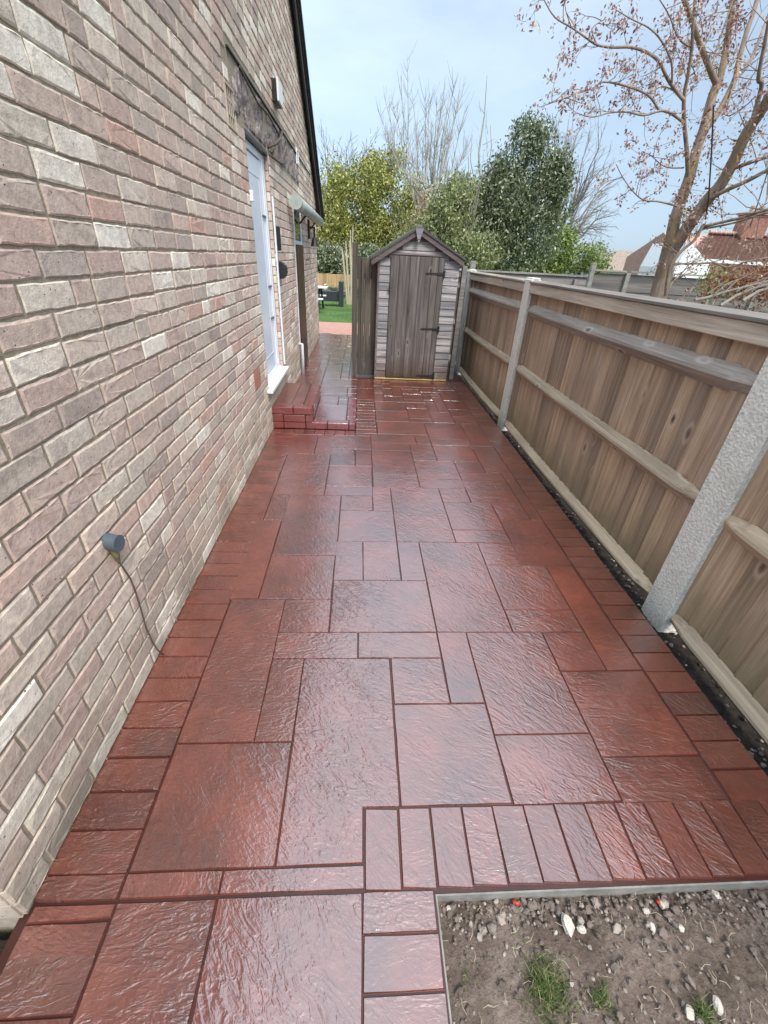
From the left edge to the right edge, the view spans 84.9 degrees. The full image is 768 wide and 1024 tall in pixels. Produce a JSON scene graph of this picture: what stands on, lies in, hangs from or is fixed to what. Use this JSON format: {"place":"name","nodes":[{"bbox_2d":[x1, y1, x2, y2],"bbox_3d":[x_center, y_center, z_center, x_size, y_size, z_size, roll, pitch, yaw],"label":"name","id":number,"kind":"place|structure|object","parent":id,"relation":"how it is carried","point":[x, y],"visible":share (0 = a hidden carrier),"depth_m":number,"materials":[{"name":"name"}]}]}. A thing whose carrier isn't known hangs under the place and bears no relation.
{"place":"outdoors","nodes":[
{"label":"outdoors","id":0,"kind":"place"},
{"bbox_2d":[0,940,7,954],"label":"ground","id":1,"kind":"structure","parent":0,"point":[3,943],"depth_m":1.10,"materials":[{"name":"soil"}]},
{"bbox_2d":[313,334,356,396],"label":"path","id":2,"kind":"structure","parent":0,"point":[333,384],"depth_m":6.38,"materials":[{"name":"grey stone"}]},
{"bbox_2d":[318,297,370,323],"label":"lawn","id":3,"kind":"structure","parent":0,"point":[329,305],"depth_m":12.86,"materials":[{"name":"green plant"}]},
{"bbox_2d":[318,286,327,310],"bbox_3d":[-2.481,-6.638,13.000,1.480,0.665,1.500,1,31,-4],"label":"picnic table","id":4,"kind":"object","parent":3,"relation":"on","point":[321,296],"visible":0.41,"depth_m":12.84,"materials":[{"name":"white plastic"}]},
{"bbox_2d":[320,281,343,306],"bbox_3d":[-1.891,-7.472,14.340,1.000,0.750,0.600,1,31,-4],"label":"planter bench","id":5,"kind":"object","parent":3,"relation":"on","point":[337,296],"visible":0.79,"depth_m":14.20,"materials":[{"name":"grey wood"}]},
{"bbox_2d":[317,273,364,290],"bbox_3d":[-3.248,-9.983,18.171,7.495,0.756,0.070,1,31,-4],"label":"tan fence","id":6,"kind":"object","parent":3,"relation":"on","point":[327,279],"visible":0.07,"depth_m":18.14,"materials":[{"name":"brown wood"}]},
{"bbox_2d":[322,283,370,297],"bbox_3d":[-1.927,-9.216,17.580,4.268,0.733,1.549,1,31,-4],"label":"border planting","id":7,"kind":"object","parent":3,"relation":"on","point":[329,286],"visible":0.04,"depth_m":17.40,"materials":[{"name":"green plant"}]},
{"bbox_2d":[341,227,352,304],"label":"shrub stems","id":8,"kind":"object","parent":3,"relation":"on","point":[348,292],"visible":0.62,"depth_m":14.67,"materials":[{"name":"beige plant"}]},
{"bbox_2d":[317,238,385,285],"bbox_3d":[-2.522,-11.319,19.236,6.185,2.141,2.169,1,31,-4],"label":"dark hedge","id":9,"kind":"object","parent":3,"relation":"on","point":[331,259],"visible":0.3,"depth_m":18.74,"materials":[{"name":"green plant"}]},
{"bbox_2d":[401,157,459,230],"bbox_3d":[1.809,-11.763,17.706,2.143,5.271,1.452,-17,37,-29],"label":"coral shrub","id":10,"kind":"object","parent":3,"relation":"on","point":[422,203],"visible":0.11,"depth_m":17.09,"materials":[{"name":"green plant"}]},
{"bbox_2d":[389,157,509,271],"bbox_3d":[1.934,-8.367,13.142,3.797,4.259,2.777,1,31,-4],"label":"olive shrub","id":11,"kind":"object","parent":3,"relation":"on","point":[454,201],"visible":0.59,"depth_m":12.50,"materials":[{"name":"green plant"}]},
{"bbox_2d":[470,79,494,177],"bbox_3d":[4.102,-14.052,17.436,1.292,5.818,0.097,1,31,-4],"label":"bare pole tree","id":12,"kind":"object","parent":3,"relation":"on","point":[480,139],"visible":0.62,"depth_m":16.94,"materials":[{"name":"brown plant"}]},
{"bbox_2d":[319,322,369,334],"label":"pink path","id":13,"kind":"structure","parent":0,"point":[336,328],"depth_m":10.10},
{"bbox_2d":[301,0,767,263],"label":"sky","id":14,"kind":"structure","parent":0,"point":[355,49],"materials":[{"name":"blue"}]},
{"bbox_2d":[438,888,767,1023],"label":"soil","id":15,"kind":"structure","parent":0,"point":[751,973],"depth_m":1.12,"materials":[{"name":"brown soil"}]},
{"bbox_2d":[449,947,484,1012],"bbox_3d":[0.222,1.193,1.079,0.086,0.013,0.104,15,33,19],"label":"grass tuft","id":16,"kind":"object","parent":15,"relation":"on","point":[469,978],"visible":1,"depth_m":1.08,"materials":[{"name":"green plant"}]},
{"bbox_2d":[512,899,519,905],"bbox_3d":[0.381,1.124,1.208,0.024,0.011,0.013,12,32,14],"label":"red fragment","id":17,"kind":"object","parent":15,"relation":"on","point":[515,902],"visible":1,"depth_m":1.21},
{"bbox_2d":[511,924,585,1023],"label":"grass tuft","id":18,"kind":"object","parent":15,"relation":"on","point":[547,986],"visible":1,"depth_m":1.06,"materials":[{"name":"green plant"}]},
{"bbox_2d":[561,912,574,937],"bbox_3d":[0.510,1.150,1.171,0.042,0.029,0.038,28,39,35],"label":"stone","id":19,"kind":"object","parent":15,"relation":"on","point":[567,924],"visible":1,"depth_m":1.16,"materials":[{"name":"white stone"}]},
{"bbox_2d":[576,925,586,933],"bbox_3d":[0.549,1.159,1.165,0.027,0.023,0.019,1,31,-4],"label":"stone","id":20,"kind":"object","parent":15,"relation":"on","point":[581,929],"visible":1,"depth_m":1.16,"materials":[{"name":"white stone"}]},
{"bbox_2d":[582,972,619,1020],"bbox_3d":[0.550,1.223,1.051,0.086,0.023,0.100,1,31,-4],"label":"grass tuft","id":21,"kind":"object","parent":15,"relation":"on","point":[603,997],"visible":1,"depth_m":1.05,"materials":[{"name":"green plant"}]},
{"bbox_2d":[446,889,767,1023],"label":"dry straw","id":22,"kind":"object","parent":15,"relation":"on","point":[614,970],"visible":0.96,"depth_m":1.11,"materials":[{"name":"beige plant"}]},
{"bbox_2d":[616,1010,623,1022],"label":"stone","id":23,"kind":"object","parent":15,"relation":"on","point":[619,1014],"visible":1,"depth_m":1.03,"materials":[{"name":"grey stone"}]},
{"bbox_2d":[685,1004,694,1020],"bbox_3d":[0.761,1.245,1.043,0.020,0.012,0.028,17,34,21],"label":"stone","id":24,"kind":"object","parent":15,"relation":"on","point":[689,1012],"visible":1,"depth_m":1.04,"materials":[{"name":"white stone"}]},
{"bbox_2d":[684,992,717,1023],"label":"grass tuft","id":25,"kind":"object","parent":15,"relation":"on","point":[704,1014],"visible":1,"depth_m":1.04,"materials":[{"name":"green plant"}]},
{"bbox_2d":[712,995,723,1015],"bbox_3d":[0.840,1.240,1.056,0.023,0.015,0.036,24,37,30],"label":"stone","id":26,"kind":"object","parent":15,"relation":"on","point":[716,1001],"visible":1,"depth_m":1.05,"materials":[{"name":"white stone"}]},
{"bbox_2d":[440,375,767,1023],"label":"gravel","id":27,"kind":"structure","parent":0,"point":[532,905],"depth_m":1.18,"materials":[{"name":"grey gravel"}]},
{"label":"ground","id":28,"kind":"structure","parent":0,"visible":0},
{"bbox_2d":[0,0,324,939],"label":"brick house","id":29,"kind":"structure","parent":28,"relation":"on","point":[160,202],"depth_m":1.50,"materials":[{"name":"brown brick"}]},
{"bbox_2d":[246,150,275,372],"bbox_3d":[-1.105,-2.157,3.811,0.034,1.679,0.656,1,31,-4],"label":"door","id":30,"kind":"structure","parent":29,"relation":"in","point":[253,164],"depth_m":3.76,"materials":[{"name":"grey plastic"}]},
{"bbox_2d":[296,244,307,365],"bbox_3d":[-1.193,-2.931,6.059,0.052,1.570,0.690,1,31,-4],"label":"back door","id":31,"kind":"structure","parent":29,"relation":"in","point":[299,248],"depth_m":5.93,"materials":[{"name":"brown paint"}]},
{"bbox_2d":[317,162,359,226],"bbox_3d":[-3.441,-22.576,32.867,6.976,7.426,3.562,1,31,-4],"label":"pale background tree","id":32,"kind":"object","parent":28,"relation":"on","point":[334,200],"visible":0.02,"depth_m":31.54,"materials":[{"name":"green plant"}]},
{"bbox_2d":[316,121,430,272],"bbox_3d":[-3.003,-17.688,24.462,11.970,8.004,5.575,1,31,-4],"label":"evergreen tree","id":33,"kind":"object","parent":28,"relation":"on","point":[372,222],"visible":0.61,"depth_m":23.47,"materials":[{"name":"green plant"}]},
{"bbox_2d":[0,334,767,1023],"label":"patio base","id":34,"kind":"object","parent":28,"relation":"on","point":[12,940],"visible":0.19,"depth_m":1.23,"materials":[{"name":"red concrete"}]},
{"bbox_2d":[272,383,356,430],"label":"step","id":35,"kind":"structure","parent":34,"relation":"on","point":[300,406],"depth_m":4.30,"materials":[{"name":"red brick"}]},
{"bbox_2d":[0,333,767,1023],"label":"patio","id":36,"kind":"structure","parent":34,"relation":"on","point":[282,959],"depth_m":1.52,"materials":[{"name":"red stone"}]},
{"bbox_2d":[369,224,465,380],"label":"garden shed","id":37,"kind":"structure","parent":36,"relation":"on","point":[418,268],"depth_m":5.60,"materials":[{"name":"grey wood"}]},
{"bbox_2d":[352,242,376,375],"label":"side gate","id":38,"kind":"structure","parent":37,"relation":"attached to","point":[363,343],"depth_m":5.74,"materials":[{"name":"brown wood"}]},
{"bbox_2d":[385,255,445,378],"bbox_3d":[0.401,-2.581,5.687,0.724,1.500,0.044,1,31,-4],"label":"shed door","id":39,"kind":"structure","parent":37,"relation":"in","point":[425,323],"depth_m":5.65,"materials":[{"name":"grey wood"}]},
{"bbox_2d":[448,266,467,378],"bbox_3d":[1.035,-2.613,5.951,0.065,1.510,0.070,1,31,-4],"label":"timber post","id":40,"kind":"object","parent":34,"relation":"on","point":[458,319],"visible":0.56,"depth_m":5.88,"materials":[{"name":"grey wood"}]},
{"bbox_2d":[435,880,767,1023],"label":"patio edge","id":41,"kind":"object","parent":34,"relation":"on","point":[626,890],"visible":0.5,"depth_m":1.23,"materials":[{"name":"concrete"}]},
{"bbox_2d":[376,41,473,226],"bbox_3d":[1.749,-15.028,19.134,4.475,9.329,2.063,1,31,-4],"label":"bare tree","id":42,"kind":"object","parent":28,"relation":"on","point":[432,176],"visible":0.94,"depth_m":18.45,"materials":[{"name":"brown plant"}]},
{"bbox_2d":[470,261,475,269],"bbox_3d":[1.825,-4.499,9.199,0.100,1.720,0.100,1,31,-4],"label":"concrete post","id":43,"kind":"object","parent":28,"relation":"on","point":[472,264],"visible":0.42,"depth_m":8.75,"materials":[{"name":"grey concrete"}]},
{"bbox_2d":[443,105,581,273],"bbox_3d":[4.002,-9.763,14.066,4.764,5.860,3.256,1,31,-4],"label":"dark evergreen tree","id":44,"kind":"object","parent":28,"relation":"on","point":[517,215],"visible":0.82,"depth_m":13.38,"materials":[{"name":"green plant"}]},
{"bbox_2d":[467,269,587,286],"bbox_3d":[3.205,-4.644,9.518,3.750,1.365,0.170,1,31,-4],"label":"panel fence","id":45,"kind":"object","parent":28,"relation":"on","point":[578,280],"visible":0.06,"depth_m":9.23,"materials":[{"name":"grey wood"}]},
{"bbox_2d":[515,222,612,276],"bbox_3d":[8.293,-11.313,19.345,4.581,3.426,2.518,1,31,-4],"label":"lime bush","id":46,"kind":"object","parent":28,"relation":"on","point":[569,256],"visible":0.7,"depth_m":18.79,"materials":[{"name":"green plant"}]},
{"bbox_2d":[534,99,626,274],"bbox_3d":[10.367,-16.607,22.670,6.930,9.178,4.876,1,31,-4],"label":"spreading bare tree","id":47,"kind":"object","parent":28,"relation":"on","point":[578,198],"visible":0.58,"depth_m":22.54,"materials":[{"name":"grey plant"}]},
{"bbox_2d":[586,213,615,272],"bbox_3d":[10.235,-12.230,20.187,1.656,4.283,1.687,-15,36,-27],"label":"green shrub","id":48,"kind":"object","parent":28,"relation":"on","point":[607,252],"visible":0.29,"depth_m":19.86,"materials":[{"name":"green plant"}]},
{"bbox_2d":[568,250,634,276],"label":"bungalow","id":49,"kind":"object","parent":28,"relation":"on","point":[619,260],"visible":0.08,"depth_m":54.55,"materials":[{"name":"white paint"}]},
{"bbox_2d":[448,269,767,745],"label":"closeboard fence","id":50,"kind":"object","parent":28,"relation":"on","point":[635,426],"visible":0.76,"depth_m":2.32,"materials":[{"name":"wood"}]},
{"bbox_2d":[448,361,767,775],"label":"trench soil","id":51,"kind":"structure","parent":28,"relation":"on","point":[731,715],"depth_m":2.15,"materials":[{"name":"brown soil"}]},
{"bbox_2d":[514,0,767,302],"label":"budding maple","id":52,"kind":"object","parent":28,"relation":"on","point":[675,238],"visible":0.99,"depth_m":3.53,"materials":[{"name":"brown plant"}]},
{"bbox_2d":[705,105,714,219],"bbox_3d":[2.771,-2.932,3.559,0.366,0.726,0.040,-8,33,-17],"label":"rope","id":53,"kind":"object","parent":52,"relation":"hanging from","point":[710,159],"visible":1,"depth_m":3.52,"materials":[{"name":"black fabric"}]},
{"bbox_2d":[693,271,767,301],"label":"cut branch","id":54,"kind":"object","parent":52,"relation":"attached to","point":[713,295],"visible":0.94,"depth_m":3.77,"materials":[{"name":"grey plant"}]},
{"bbox_2d":[719,277,767,306],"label":"cut branch","id":55,"kind":"object","parent":52,"relation":"attached to","point":[737,295],"visible":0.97,"depth_m":3.77,"materials":[{"name":"grey plant"}]},
{"bbox_2d":[741,281,767,301],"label":"cut branch","id":56,"kind":"object","parent":52,"relation":"attached to","point":[753,294],"visible":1,"depth_m":3.75,"materials":[{"name":"grey plant"}]},
{"bbox_2d":[750,174,766,226],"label":"rope","id":57,"kind":"object","parent":52,"relation":"hanging from","point":[759,198],"visible":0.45,"depth_m":3.67,"materials":[{"name":"grey plastic"}]},
{"bbox_2d":[585,263,767,312],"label":"slatted fence","id":58,"kind":"object","parent":28,"relation":"on","point":[628,282],"visible":0.16,"depth_m":8.33,"materials":[{"name":"grey wood"}]},
{"bbox_2d":[622,206,767,282],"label":"tiled house","id":59,"kind":"structure","parent":28,"relation":"on","point":[645,257],"depth_m":22.40,"materials":[{"name":"ceramic"}]},
{"bbox_2d":[687,254,767,312],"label":"copper shrub","id":60,"kind":"object","parent":28,"relation":"on","point":[726,279],"visible":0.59,"depth_m":5.09,"materials":[{"name":"brown plant"}]},
{"bbox_2d":[691,257,727,305],"bbox_3d":[4.317,-3.001,5.483,0.508,0.546,0.400,-22,39,-34],"label":"climbing shrub","id":61,"kind":"object","parent":60,"relation":"attached to","point":[707,284],"visible":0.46,"depth_m":5.42,"materials":[{"name":"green plant"}]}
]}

